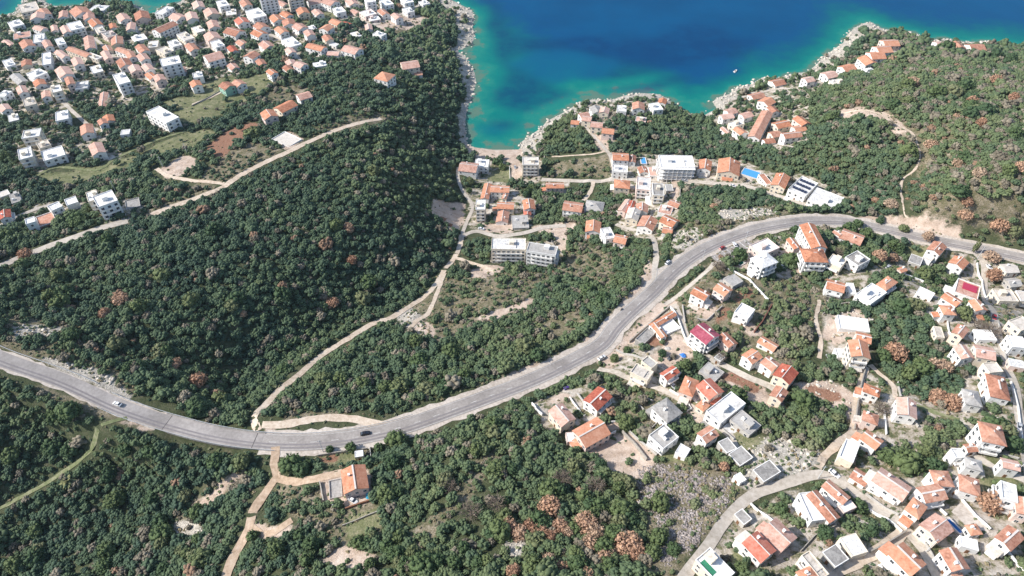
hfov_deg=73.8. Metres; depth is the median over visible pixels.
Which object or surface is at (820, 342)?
path
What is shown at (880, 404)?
bare tree
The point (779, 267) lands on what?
evergreen tree
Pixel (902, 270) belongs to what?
shed
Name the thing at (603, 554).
rust leaved tree
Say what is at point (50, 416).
evergreen tree
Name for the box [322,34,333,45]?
house
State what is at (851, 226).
evergreen tree
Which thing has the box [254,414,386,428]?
track
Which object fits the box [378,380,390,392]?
evergreen tree
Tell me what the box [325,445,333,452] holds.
evergreen tree
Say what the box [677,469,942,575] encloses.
street
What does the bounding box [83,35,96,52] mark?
house
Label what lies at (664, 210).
house
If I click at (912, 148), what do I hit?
evergreen tree
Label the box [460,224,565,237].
street
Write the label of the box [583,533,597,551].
rust leaved tree
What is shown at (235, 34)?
house
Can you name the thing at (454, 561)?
evergreen tree
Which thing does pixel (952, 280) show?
evergreen tree
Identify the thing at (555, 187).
house
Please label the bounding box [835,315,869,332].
terrace
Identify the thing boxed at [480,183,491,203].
house
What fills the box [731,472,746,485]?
shed
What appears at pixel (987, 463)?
street
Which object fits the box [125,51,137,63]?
house
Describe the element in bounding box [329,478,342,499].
terrace
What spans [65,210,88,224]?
evergreen tree
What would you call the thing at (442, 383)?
evergreen tree
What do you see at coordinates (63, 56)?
house
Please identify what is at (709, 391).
house
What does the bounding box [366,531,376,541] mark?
evergreen tree
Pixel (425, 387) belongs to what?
evergreen tree
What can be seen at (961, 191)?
evergreen tree
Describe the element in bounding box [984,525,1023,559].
house
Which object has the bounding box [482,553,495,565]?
evergreen tree
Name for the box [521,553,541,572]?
evergreen tree
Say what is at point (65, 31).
house
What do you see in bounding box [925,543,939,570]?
wall
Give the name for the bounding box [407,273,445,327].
track
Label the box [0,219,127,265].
track
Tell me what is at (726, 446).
shed
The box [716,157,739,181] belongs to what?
house
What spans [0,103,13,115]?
house
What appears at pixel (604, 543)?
evergreen tree
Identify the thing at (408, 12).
house
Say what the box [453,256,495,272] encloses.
track
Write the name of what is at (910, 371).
evergreen tree
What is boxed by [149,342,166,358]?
evergreen tree
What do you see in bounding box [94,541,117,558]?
evergreen tree
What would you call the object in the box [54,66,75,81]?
house
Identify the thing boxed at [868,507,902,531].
wall
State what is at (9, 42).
house
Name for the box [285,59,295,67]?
house
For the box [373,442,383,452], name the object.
evergreen tree
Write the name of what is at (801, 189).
house
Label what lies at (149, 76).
house
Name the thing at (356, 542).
evergreen tree
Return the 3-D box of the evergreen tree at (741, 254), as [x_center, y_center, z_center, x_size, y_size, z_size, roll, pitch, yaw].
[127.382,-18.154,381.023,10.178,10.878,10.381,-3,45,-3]
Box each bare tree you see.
[439,478,455,493]
[458,499,483,521]
[485,495,506,511]
[551,467,572,489]
[586,474,605,493]
[711,350,728,361]
[712,260,725,270]
[834,247,844,255]
[871,398,892,415]
[970,318,989,329]
[980,322,1004,338]
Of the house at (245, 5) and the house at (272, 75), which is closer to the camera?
the house at (272, 75)
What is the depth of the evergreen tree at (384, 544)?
239.28 m
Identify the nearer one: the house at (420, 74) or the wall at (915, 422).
the wall at (915, 422)
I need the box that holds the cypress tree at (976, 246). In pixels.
[972,238,982,251]
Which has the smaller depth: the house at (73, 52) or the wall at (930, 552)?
the wall at (930, 552)
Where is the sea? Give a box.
[0,0,1023,149]
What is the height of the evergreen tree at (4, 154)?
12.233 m
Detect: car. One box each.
[112,401,121,406]
[348,497,357,503]
[360,431,369,435]
[828,468,840,478]
[1016,422,1022,430]
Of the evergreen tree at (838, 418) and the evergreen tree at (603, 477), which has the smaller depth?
the evergreen tree at (603, 477)
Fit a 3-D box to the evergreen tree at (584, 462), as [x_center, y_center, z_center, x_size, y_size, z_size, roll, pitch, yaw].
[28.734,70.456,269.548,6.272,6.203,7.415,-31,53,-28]
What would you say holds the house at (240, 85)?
on the terrain at (616, 454)
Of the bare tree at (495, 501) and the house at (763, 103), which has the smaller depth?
the bare tree at (495, 501)
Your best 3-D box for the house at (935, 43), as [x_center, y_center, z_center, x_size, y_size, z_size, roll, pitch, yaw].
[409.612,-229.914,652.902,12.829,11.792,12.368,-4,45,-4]
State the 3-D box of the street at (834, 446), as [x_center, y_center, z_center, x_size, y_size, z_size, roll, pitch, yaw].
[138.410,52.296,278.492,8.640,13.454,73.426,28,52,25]
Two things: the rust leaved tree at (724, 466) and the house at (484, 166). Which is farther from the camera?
the house at (484, 166)
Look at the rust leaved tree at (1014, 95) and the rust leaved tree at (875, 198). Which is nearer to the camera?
the rust leaved tree at (875, 198)
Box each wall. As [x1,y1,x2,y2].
[192,91,219,105]
[317,447,367,456]
[319,481,323,501]
[342,511,376,525]
[345,499,369,509]
[531,402,542,415]
[569,397,584,416]
[616,349,678,376]
[622,430,647,460]
[629,305,669,342]
[629,431,656,455]
[669,389,691,413]
[670,306,695,350]
[697,305,722,320]
[722,428,733,439]
[727,268,767,298]
[750,503,772,520]
[753,304,771,332]
[800,524,836,551]
[853,365,866,429]
[865,494,898,515]
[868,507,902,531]
[869,530,907,552]
[883,411,886,434]
[897,381,918,427]
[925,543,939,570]
[938,507,947,515]
[947,321,959,344]
[961,499,990,529]
[976,262,987,300]
[997,322,1006,360]
[998,453,1018,459]
[1007,551,1023,570]
[1010,381,1022,437]
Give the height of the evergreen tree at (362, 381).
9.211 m
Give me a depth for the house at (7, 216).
403.06 m
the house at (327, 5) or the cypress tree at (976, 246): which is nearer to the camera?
the cypress tree at (976, 246)
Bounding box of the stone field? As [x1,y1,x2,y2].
[633,461,736,566]
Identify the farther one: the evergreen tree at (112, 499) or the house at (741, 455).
the evergreen tree at (112, 499)
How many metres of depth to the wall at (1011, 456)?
252.60 m
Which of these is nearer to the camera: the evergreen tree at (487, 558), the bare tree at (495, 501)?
the evergreen tree at (487, 558)
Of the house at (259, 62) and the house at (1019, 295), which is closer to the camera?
the house at (1019, 295)
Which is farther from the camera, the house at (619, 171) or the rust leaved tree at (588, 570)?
the house at (619, 171)
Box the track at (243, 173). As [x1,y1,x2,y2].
[149,117,382,214]
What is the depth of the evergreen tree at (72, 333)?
322.08 m
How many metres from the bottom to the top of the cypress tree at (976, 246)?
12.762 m
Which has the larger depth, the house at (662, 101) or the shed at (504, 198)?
the house at (662, 101)
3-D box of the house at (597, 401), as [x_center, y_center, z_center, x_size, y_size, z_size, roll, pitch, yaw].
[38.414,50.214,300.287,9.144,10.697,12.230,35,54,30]
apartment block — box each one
[17,146,38,167]
[18,1,38,19]
[21,128,47,147]
[33,33,47,49]
[50,84,66,102]
[66,20,87,36]
[85,189,99,211]
[92,190,125,220]
[112,72,134,96]
[146,106,182,131]
[155,6,175,20]
[159,55,185,79]
[176,31,196,47]
[216,0,229,14]
[245,8,268,24]
[260,0,280,14]
[288,0,304,12]
[364,0,376,11]
[379,0,393,11]
[400,0,414,9]
[475,200,485,221]
[491,237,525,262]
[522,157,538,177]
[526,242,559,266]
[635,176,650,198]
[645,183,663,204]
[655,155,695,183]
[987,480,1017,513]
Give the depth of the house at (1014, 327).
311.42 m
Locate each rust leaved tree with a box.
[15,247,34,258]
[98,307,109,317]
[110,291,127,305]
[115,470,123,479]
[172,357,181,368]
[189,371,208,387]
[240,310,247,316]
[326,297,338,308]
[343,222,354,232]
[346,255,357,263]
[503,516,517,533]
[506,562,520,575]
[511,523,527,542]
[523,517,535,530]
[530,523,548,532]
[537,494,560,518]
[541,552,555,561]
[544,529,556,540]
[552,516,567,534]
[556,560,567,569]
[562,525,573,537]
[572,510,599,533]
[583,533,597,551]
[583,567,593,575]
[584,521,605,538]
[597,550,612,562]
[615,529,644,555]
[628,544,645,560]
[718,461,729,471]
[871,196,879,202]
[872,249,887,261]
[882,339,909,362]
[883,198,898,208]
[908,76,920,86]
[921,231,935,241]
[923,139,938,148]
[928,387,946,405]
[929,355,944,369]
[937,358,953,373]
[942,393,962,411]
[951,157,964,165]
[956,209,973,220]
[959,196,975,208]
[966,95,978,100]
[972,167,987,177]
[975,117,988,127]
[975,486,1004,516]
[982,250,1002,262]
[985,267,1003,281]
[989,74,1002,82]
[989,218,1010,232]
[1007,92,1020,99]
[1015,160,1023,171]
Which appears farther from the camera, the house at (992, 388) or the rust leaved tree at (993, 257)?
the rust leaved tree at (993, 257)
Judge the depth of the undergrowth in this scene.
327.00 m
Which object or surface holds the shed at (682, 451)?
on the terrain at (616, 454)
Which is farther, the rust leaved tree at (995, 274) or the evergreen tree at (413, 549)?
the rust leaved tree at (995, 274)
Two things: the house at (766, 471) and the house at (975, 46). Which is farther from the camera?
the house at (975, 46)
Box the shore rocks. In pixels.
[0,0,988,153]
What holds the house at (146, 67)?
on the terrain at (616, 454)
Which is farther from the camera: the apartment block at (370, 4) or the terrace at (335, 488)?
the apartment block at (370, 4)
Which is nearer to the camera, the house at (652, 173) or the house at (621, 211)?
the house at (621, 211)
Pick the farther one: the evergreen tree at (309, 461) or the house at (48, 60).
the house at (48, 60)
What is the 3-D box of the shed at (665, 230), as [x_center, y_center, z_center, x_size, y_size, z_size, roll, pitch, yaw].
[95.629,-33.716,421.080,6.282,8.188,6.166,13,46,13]
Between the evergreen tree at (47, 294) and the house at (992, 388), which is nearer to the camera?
the house at (992, 388)
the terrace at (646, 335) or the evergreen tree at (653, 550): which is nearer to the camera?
the evergreen tree at (653, 550)
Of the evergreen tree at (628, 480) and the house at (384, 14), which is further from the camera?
the house at (384, 14)
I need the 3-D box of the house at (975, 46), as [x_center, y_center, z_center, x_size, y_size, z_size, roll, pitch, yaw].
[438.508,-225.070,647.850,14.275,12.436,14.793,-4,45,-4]
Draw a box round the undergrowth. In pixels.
[0,0,1023,575]
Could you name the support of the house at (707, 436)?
on the terrain at (616, 454)
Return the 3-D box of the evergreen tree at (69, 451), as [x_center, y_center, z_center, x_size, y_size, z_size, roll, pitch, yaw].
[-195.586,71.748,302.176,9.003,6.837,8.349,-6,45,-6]
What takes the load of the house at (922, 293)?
on the terrain at (616, 454)
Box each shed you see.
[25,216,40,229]
[355,450,363,460]
[501,193,507,201]
[523,209,530,217]
[565,432,573,444]
[640,356,657,371]
[650,322,667,340]
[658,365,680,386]
[661,226,672,238]
[674,443,690,460]
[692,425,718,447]
[695,399,709,413]
[713,353,724,364]
[716,437,736,454]
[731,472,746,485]
[732,508,751,527]
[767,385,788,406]
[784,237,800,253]
[795,550,828,575]
[795,566,817,575]
[818,544,848,570]
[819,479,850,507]
[832,230,841,239]
[835,500,856,516]
[845,282,855,296]
[847,467,866,488]
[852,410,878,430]
[853,331,871,346]
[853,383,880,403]
[896,266,907,273]
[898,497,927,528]
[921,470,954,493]
[929,326,944,341]
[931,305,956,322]
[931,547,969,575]
[942,448,964,465]
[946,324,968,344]
[954,535,978,554]
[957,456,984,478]
[961,443,978,455]
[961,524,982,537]
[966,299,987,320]
[975,362,1003,378]
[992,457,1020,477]
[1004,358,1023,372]
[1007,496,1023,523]
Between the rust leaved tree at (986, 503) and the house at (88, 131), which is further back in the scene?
the house at (88, 131)
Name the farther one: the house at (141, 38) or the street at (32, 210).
the house at (141, 38)
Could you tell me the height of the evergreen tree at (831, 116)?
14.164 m
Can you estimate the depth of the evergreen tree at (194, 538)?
267.89 m
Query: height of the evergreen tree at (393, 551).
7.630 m
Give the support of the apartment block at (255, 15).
on the terrain at (616, 454)
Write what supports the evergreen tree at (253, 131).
on the terrain at (616, 454)
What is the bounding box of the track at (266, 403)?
[250,235,463,431]
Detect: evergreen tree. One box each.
[0,150,11,162]
[0,227,14,239]
[0,445,20,464]
[1,554,23,574]
[13,257,29,268]
[22,546,47,567]
[25,522,44,538]
[29,540,47,549]
[39,436,63,455]
[41,287,56,300]
[44,407,57,422]
[47,292,71,307]
[48,267,67,282]
[51,283,74,297]
[54,400,82,424]
[59,440,80,456]
[60,326,81,340]
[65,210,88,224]
[69,215,86,226]
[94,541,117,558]
[96,558,112,574]
[99,233,115,243]
[99,465,118,482]
[102,490,127,508]
[106,334,128,350]
[115,443,132,457]
[120,361,132,371]
[128,297,147,311]
[132,359,146,366]
[141,443,157,458]
[142,490,160,506]
[148,522,173,543]
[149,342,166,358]
[149,513,169,527]
[152,267,170,282]
[153,536,167,550]
[155,561,169,575]
[157,343,172,357]
[174,544,187,554]
[177,489,192,503]
[180,547,191,557]
[182,292,201,307]
[184,397,206,418]
[184,548,196,562]
[185,547,213,569]
[186,503,204,520]
[190,532,200,544]
[204,222,224,236]
[205,451,223,469]
[211,390,229,404]
[222,299,239,313]
[224,290,246,304]
[230,451,250,471]
[243,126,261,138]
[245,529,260,541]
[266,538,285,559]
[273,286,291,301]
[274,363,290,377]
[277,453,302,473]
[291,461,309,477]
[292,527,304,539]
[298,550,314,566]
[301,535,320,550]
[305,458,311,466]
[313,370,331,386]
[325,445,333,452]
[330,217,343,231]
[332,369,348,385]
[344,442,355,452]
[349,535,363,550]
[354,376,370,388]
[355,291,371,305]
[358,535,372,551]
[359,274,376,289]
[362,556,376,571]
[366,164,381,175]
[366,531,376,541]
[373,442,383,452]
[375,483,395,504]
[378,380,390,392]
[379,538,392,552]
[383,451,402,470]
[384,429,409,447]
[384,544,405,562]
[389,377,411,392]
[391,555,400,567]
[392,527,406,544]
[393,486,403,496]
[399,555,408,570]
[406,543,419,557]
[407,333,423,347]
[407,549,434,575]
[409,352,426,364]
[415,380,435,395]
[427,377,440,385]
[427,549,435,553]
[430,552,446,570]
[436,469,453,489]
[437,378,451,392]
[440,342,459,357]
[447,554,462,569]
[456,369,472,379]
[457,540,470,553]
[466,177,474,184]
[469,441,482,455]
[471,554,483,569]
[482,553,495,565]
[484,416,502,426]
[484,424,500,439]
[484,526,495,540]
[486,458,506,479]
[489,518,511,543]
[492,157,502,165]
[495,507,512,519]
[498,163,505,170]
[499,494,510,506]
[506,429,519,443]
[506,462,518,475]
[515,337,536,354]
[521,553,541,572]
[522,191,529,196]
[524,186,531,193]
[525,530,548,547]
[528,184,537,189]
[528,347,543,361]
[528,509,550,529]
[538,478,560,496]
[556,482,566,495]
[565,458,581,473]
[567,521,581,534]
[567,553,589,571]
[568,543,585,555]
[575,488,590,500]
[579,458,588,471]
[580,282,597,295]
[583,495,596,508]
[586,507,600,520]
[591,496,607,511]
[593,457,608,467]
[593,471,607,486]
[593,536,615,553]
[595,290,610,303]
[600,554,618,571]
[603,523,625,544]
[608,497,634,515]
[609,514,628,529]
[610,353,619,362]
[611,471,625,482]
[612,480,625,494]
[616,413,636,431]
[618,473,636,491]
[623,346,631,352]
[625,508,639,527]
[644,543,662,561]
[648,527,669,546]
[649,490,670,513]
[658,348,666,357]
[666,540,681,556]
[679,357,692,370]
[726,384,750,402]
[731,247,748,261]
[734,559,751,574]
[774,501,788,514]
[775,264,783,272]
[782,253,798,265]
[789,225,799,232]
[789,315,804,327]
[790,389,818,408]
[795,407,811,418]
[815,523,834,540]
[823,112,839,121]
[830,413,844,422]
[835,244,847,254]
[839,240,850,248]
[840,221,858,232]
[852,497,868,516]
[853,219,863,226]
[858,225,874,239]
[864,524,879,537]
[875,217,884,223]
[875,446,895,466]
[876,348,892,361]
[883,97,901,108]
[888,239,899,249]
[891,446,927,474]
[892,298,913,315]
[895,242,905,253]
[897,142,920,157]
[897,224,910,232]
[900,95,915,103]
[901,78,915,87]
[901,364,919,379]
[904,297,919,309]
[912,355,925,362]
[912,358,937,377]
[913,298,927,310]
[915,266,935,279]
[917,441,935,457]
[923,455,947,470]
[926,84,948,97]
[933,276,944,284]
[936,40,957,48]
[947,84,963,96]
[948,184,971,197]
[948,277,957,284]
[955,304,974,322]
[956,78,975,90]
[956,150,974,162]
[961,105,979,117]
[963,91,981,99]
[963,99,980,106]
[977,102,996,114]
[982,414,1008,425]
[988,49,1005,57]
[991,479,1005,484]
[999,422,1019,436]
[1002,52,1019,62]
[1002,163,1019,175]
[1005,434,1023,453]
[1006,224,1022,236]
[1007,127,1023,138]
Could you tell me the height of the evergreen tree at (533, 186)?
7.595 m
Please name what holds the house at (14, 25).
on the terrain at (616, 454)
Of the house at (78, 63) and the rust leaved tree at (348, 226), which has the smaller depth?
the rust leaved tree at (348, 226)
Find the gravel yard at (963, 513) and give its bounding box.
[952,502,988,537]
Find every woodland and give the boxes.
[0,0,1023,97]
[0,51,1023,263]
[0,128,1023,575]
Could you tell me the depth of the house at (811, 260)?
370.35 m
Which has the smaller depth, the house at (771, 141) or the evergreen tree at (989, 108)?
the evergreen tree at (989, 108)
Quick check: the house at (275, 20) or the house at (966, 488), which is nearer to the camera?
the house at (966, 488)
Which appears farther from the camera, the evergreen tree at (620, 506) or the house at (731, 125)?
the house at (731, 125)
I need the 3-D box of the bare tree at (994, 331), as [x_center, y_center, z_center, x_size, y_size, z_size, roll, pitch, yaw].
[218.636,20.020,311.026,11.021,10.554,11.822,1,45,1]
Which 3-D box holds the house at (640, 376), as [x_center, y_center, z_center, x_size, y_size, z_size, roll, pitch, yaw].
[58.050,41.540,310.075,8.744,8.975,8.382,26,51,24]
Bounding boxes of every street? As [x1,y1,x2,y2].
[0,202,54,224]
[30,68,97,130]
[34,131,185,175]
[94,37,160,89]
[251,27,301,60]
[342,4,418,24]
[456,167,473,234]
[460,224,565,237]
[541,178,805,205]
[582,181,595,200]
[597,367,738,446]
[615,223,658,280]
[662,262,713,305]
[670,303,774,390]
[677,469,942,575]
[716,120,793,146]
[723,47,901,101]
[814,367,869,469]
[826,524,908,575]
[951,447,1023,481]
[974,253,1023,467]
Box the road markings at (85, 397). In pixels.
[0,221,1023,448]
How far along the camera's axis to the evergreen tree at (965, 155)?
420.84 m
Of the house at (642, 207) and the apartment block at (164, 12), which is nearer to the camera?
the house at (642, 207)
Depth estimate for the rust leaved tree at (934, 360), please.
296.32 m
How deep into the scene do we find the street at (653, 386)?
304.90 m
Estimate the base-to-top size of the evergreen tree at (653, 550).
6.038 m
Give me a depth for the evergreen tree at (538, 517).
240.03 m
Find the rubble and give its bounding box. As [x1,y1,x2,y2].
[16,207,873,556]
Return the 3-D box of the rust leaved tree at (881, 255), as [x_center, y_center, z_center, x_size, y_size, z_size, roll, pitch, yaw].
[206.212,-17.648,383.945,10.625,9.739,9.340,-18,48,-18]
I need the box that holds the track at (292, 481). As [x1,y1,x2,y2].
[277,469,341,485]
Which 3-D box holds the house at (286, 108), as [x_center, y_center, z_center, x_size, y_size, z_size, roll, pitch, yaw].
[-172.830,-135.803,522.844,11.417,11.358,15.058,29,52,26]
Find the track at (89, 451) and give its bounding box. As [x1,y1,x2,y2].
[0,416,126,508]
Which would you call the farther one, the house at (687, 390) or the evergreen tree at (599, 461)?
the house at (687, 390)
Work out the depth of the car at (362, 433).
297.04 m
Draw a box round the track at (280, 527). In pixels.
[253,518,292,536]
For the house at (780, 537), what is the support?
on the terrain at (616, 454)
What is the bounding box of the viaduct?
[97,392,412,450]
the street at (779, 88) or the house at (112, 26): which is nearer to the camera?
the street at (779, 88)
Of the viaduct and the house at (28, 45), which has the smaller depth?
the viaduct
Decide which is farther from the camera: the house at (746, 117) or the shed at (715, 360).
the house at (746, 117)
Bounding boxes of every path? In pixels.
[192,82,245,104]
[552,151,604,156]
[585,127,617,179]
[814,299,822,358]
[841,110,917,140]
[867,364,897,397]
[899,140,920,218]
[917,404,959,419]
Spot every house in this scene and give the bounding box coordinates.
[0,90,15,102]
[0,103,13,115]
[0,190,9,199]
[0,209,15,224]
[1,40,13,46]
[2,58,17,71]
[7,19,26,32]
[8,113,19,122]
[9,73,27,85]
[9,191,21,204]
[13,31,31,40]
[16,85,30,98]
[19,39,36,53]
[21,59,32,69]
[22,96,38,111]
[26,68,50,81]
[30,11,47,24]
[32,25,48,33]
[32,79,47,89]
[36,8,53,19]
[36,139,51,150]
[36,212,54,227]
[40,145,68,166]
[41,39,54,52]
[41,90,53,104]
[42,52,54,70]
[47,201,64,216]
[50,24,58,34]
[54,50,70,63]
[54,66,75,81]
[55,37,67,49]
[55,110,71,126]
[58,10,70,20]
[60,25,72,36]
[64,76,76,92]
[64,196,80,209]
[65,47,91,61]
[69,6,90,20]
[71,57,86,70]
[75,81,89,92]
[80,123,96,140]
[83,12,95,24]
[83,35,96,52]
[87,18,103,31]
[88,52,103,64]
[88,142,108,160]
[89,5,110,12]
[90,64,105,77]
[94,26,105,36]
[97,118,109,130]
[98,91,109,106]
[100,50,113,64]
[101,30,116,42]
[102,44,113,53]
[102,114,115,123]
[108,23,116,30]
[111,35,123,47]
[114,47,130,57]
[115,13,131,25]
[115,58,131,72]
[120,129,131,137]
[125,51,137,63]
[126,22,138,32]
[128,64,143,77]
[131,34,147,42]
[134,10,150,24]
[135,44,150,55]
[136,53,152,64]
[141,63,155,73]
[144,72,154,81]
[147,40,160,52]
[152,21,180,37]
[153,74,167,87]
[155,46,175,57]
[167,39,183,51]
[168,13,187,24]
[185,11,199,23]
[185,43,198,56]
[189,80,203,93]
[191,0,205,11]
[191,25,205,35]
[192,71,204,82]
[203,7,219,19]
[203,31,222,46]
[203,51,226,67]
[206,19,219,31]
[210,39,225,51]
[218,82,237,96]
[222,27,246,40]
[226,8,236,17]
[226,45,238,54]
[227,63,239,72]
[231,79,247,93]
[234,17,250,28]
[235,39,246,48]
[239,0,252,10]
[243,51,260,63]
[250,29,269,40]
[253,22,270,32]
[255,59,266,65]
[258,40,273,51]
[260,109,278,124]
[265,69,278,81]
[268,14,283,26]
[273,100,298,116]
[274,26,289,38]
[278,0,287,8]
[279,11,293,18]
[281,36,301,50]
[282,18,295,29]
[282,65,294,72]
[284,47,297,58]
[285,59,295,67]
[291,23,308,34]
[292,61,308,73]
[296,7,310,19]
[296,91,312,104]
[303,29,315,42]
[305,43,327,55]
[306,0,321,9]
[311,9,324,19]
[313,60,326,67]
[319,24,334,34]
[320,0,340,12]
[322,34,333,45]
[326,51,340,57]
[329,19,341,29]
[329,42,338,48]
[332,6,346,18]
[340,45,363,59]
[341,464,369,499]
[345,0,359,9]
[350,9,358,15]
[350,31,361,38]
[359,9,376,20]
[365,24,372,32]
[368,15,380,22]
[372,31,386,40]
[373,71,396,87]
[377,8,389,19]
[390,13,403,24]
[400,60,419,75]
[402,7,414,17]
[414,71,422,78]
[419,0,429,6]
[458,161,478,178]
[475,158,489,173]
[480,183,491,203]
[490,185,509,200]
[492,202,513,214]
[496,210,509,224]
[511,215,528,229]
[522,198,536,214]
[541,183,563,193]
[548,403,575,432]
[562,201,583,216]
[569,417,610,451]
[570,120,578,126]
[578,112,589,123]
[581,116,591,126]
[583,386,611,416]
[584,200,604,212]
[585,219,600,238]
[589,105,599,116]
[590,121,603,132]
[599,106,609,118]
[599,227,614,244]
[601,128,614,140]
[610,179,629,193]
[612,153,628,166]
[612,165,627,178]
[613,234,627,249]
[614,199,629,217]
[616,105,626,114]
[624,207,640,224]
[625,200,635,215]
[627,363,653,387]
[628,154,635,166]
[631,101,644,115]
[635,116,646,122]
[636,202,647,217]
[636,215,657,233]
[637,166,648,175]
[644,167,657,178]
[645,397,682,425]
[646,424,678,455]
[648,102,662,114]
[648,311,676,329]
[657,204,672,216]
[657,214,679,233]
[658,97,666,106]
[664,184,673,193]
[667,199,680,209]
[677,375,698,405]
[683,322,719,354]
[687,286,712,309]
[692,378,723,405]
[692,547,734,575]
[696,158,711,177]
[698,362,723,382]
[701,391,745,429]
[711,282,732,302]
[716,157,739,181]
[717,113,734,124]
[717,332,737,352]
[719,274,742,288]
[720,126,730,134]
[723,108,738,116]
[723,410,760,437]
[727,119,744,130]
[728,445,752,467]
[731,303,754,325]
[732,127,747,139]
[732,530,776,567]
[738,111,753,122]
[739,348,762,370]
[746,252,777,278]
[747,92,765,100]
[747,238,779,256]
[748,110,772,141]
[748,460,780,483]
[755,356,780,377]
[755,518,797,555]
[756,97,775,109]
[756,174,770,186]
[756,336,778,353]
[761,138,775,144]
[766,105,779,117]
[766,131,780,141]
[768,78,786,87]
[769,120,791,132]
[769,173,789,193]
[770,363,798,389]
[778,131,802,144]
[783,176,817,201]
[790,116,810,128]
[790,125,806,132]
[791,492,825,527]
[795,222,827,251]
[797,248,828,273]
[799,76,815,88]
[806,187,843,208]
[806,490,840,525]
[818,71,837,81]
[823,279,845,298]
[824,254,845,274]
[828,79,842,83]
[834,438,859,467]
[835,533,867,559]
[836,64,856,74]
[838,228,864,245]
[841,339,870,372]
[843,250,869,272]
[850,429,883,455]
[852,283,886,306]
[855,55,876,68]
[861,67,873,72]
[862,467,911,505]
[865,52,886,63]
[870,45,893,55]
[875,541,926,575]
[876,276,897,294]
[877,39,899,50]
[889,397,916,424]
[907,254,922,268]
[908,483,947,509]
[912,513,954,547]
[913,286,934,301]
[921,241,946,265]
[931,41,942,45]
[937,292,962,310]
[943,278,980,300]
[946,255,968,274]
[947,344,974,366]
[951,473,980,501]
[953,41,965,48]
[958,388,982,412]
[964,44,986,50]
[965,421,1006,456]
[968,329,996,343]
[970,344,995,369]
[977,373,1010,405]
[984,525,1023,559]
[987,288,1018,307]
[998,264,1019,281]
[999,335,1023,356]
[1001,278,1022,292]
[1001,315,1023,335]
[1014,290,1023,307]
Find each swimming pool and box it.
[640,157,646,165]
[739,167,760,178]
[946,517,962,534]
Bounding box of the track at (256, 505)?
[221,446,279,575]
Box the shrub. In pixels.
[58,474,76,488]
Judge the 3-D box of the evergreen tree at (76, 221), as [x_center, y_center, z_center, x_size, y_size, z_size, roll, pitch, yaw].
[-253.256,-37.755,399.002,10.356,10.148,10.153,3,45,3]
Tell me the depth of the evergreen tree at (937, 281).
375.69 m
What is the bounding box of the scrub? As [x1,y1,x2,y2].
[0,0,1015,575]
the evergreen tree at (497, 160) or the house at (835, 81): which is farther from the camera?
the house at (835, 81)
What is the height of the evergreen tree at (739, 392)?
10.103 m
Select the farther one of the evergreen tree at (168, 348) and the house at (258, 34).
the house at (258, 34)
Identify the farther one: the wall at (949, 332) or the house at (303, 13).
the house at (303, 13)
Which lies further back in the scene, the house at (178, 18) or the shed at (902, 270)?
the house at (178, 18)
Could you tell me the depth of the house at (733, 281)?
359.89 m
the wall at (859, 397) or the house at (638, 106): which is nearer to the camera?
the wall at (859, 397)
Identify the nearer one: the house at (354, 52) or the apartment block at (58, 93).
the apartment block at (58, 93)
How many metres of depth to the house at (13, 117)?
526.87 m
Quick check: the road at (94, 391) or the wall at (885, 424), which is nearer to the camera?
the wall at (885, 424)
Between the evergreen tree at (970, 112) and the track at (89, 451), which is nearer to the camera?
the track at (89, 451)
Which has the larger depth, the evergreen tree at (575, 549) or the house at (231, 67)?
the house at (231, 67)
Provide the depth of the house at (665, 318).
339.73 m
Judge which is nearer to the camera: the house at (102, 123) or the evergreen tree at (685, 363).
the evergreen tree at (685, 363)
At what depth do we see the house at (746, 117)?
571.34 m
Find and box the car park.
[712,240,750,262]
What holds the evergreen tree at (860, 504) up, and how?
on the terrain at (616, 454)
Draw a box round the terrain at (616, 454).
[0,0,1023,575]
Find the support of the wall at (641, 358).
on the terrain at (616, 454)
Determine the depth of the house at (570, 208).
472.77 m
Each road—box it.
[0,350,170,428]
[260,216,1023,450]
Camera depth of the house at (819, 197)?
445.33 m
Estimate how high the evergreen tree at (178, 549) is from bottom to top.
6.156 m
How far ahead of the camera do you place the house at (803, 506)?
232.23 m
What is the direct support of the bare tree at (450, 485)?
on the terrain at (616, 454)
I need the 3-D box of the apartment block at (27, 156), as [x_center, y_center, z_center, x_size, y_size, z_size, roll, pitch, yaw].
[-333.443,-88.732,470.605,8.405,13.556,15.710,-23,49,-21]
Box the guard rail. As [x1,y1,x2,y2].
[0,345,96,382]
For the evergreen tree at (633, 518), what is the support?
on the terrain at (616, 454)
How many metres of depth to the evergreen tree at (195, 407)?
305.05 m
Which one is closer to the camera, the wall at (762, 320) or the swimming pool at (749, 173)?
the wall at (762, 320)
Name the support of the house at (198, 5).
on the terrain at (616, 454)
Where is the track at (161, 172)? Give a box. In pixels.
[154,168,224,184]
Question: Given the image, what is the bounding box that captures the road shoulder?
[0,213,1023,456]
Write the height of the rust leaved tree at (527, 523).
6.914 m
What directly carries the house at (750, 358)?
on the terrain at (616, 454)
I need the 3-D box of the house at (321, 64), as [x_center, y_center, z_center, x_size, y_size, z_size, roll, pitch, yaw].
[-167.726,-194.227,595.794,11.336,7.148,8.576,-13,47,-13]
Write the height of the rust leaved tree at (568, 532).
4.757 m
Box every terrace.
[125,197,140,209]
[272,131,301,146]
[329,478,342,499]
[634,327,654,344]
[660,319,680,334]
[832,348,843,360]
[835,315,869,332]
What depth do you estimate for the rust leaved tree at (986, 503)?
229.93 m
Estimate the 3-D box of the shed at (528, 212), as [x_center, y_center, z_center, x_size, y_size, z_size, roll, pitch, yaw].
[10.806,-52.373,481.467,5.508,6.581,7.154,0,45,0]

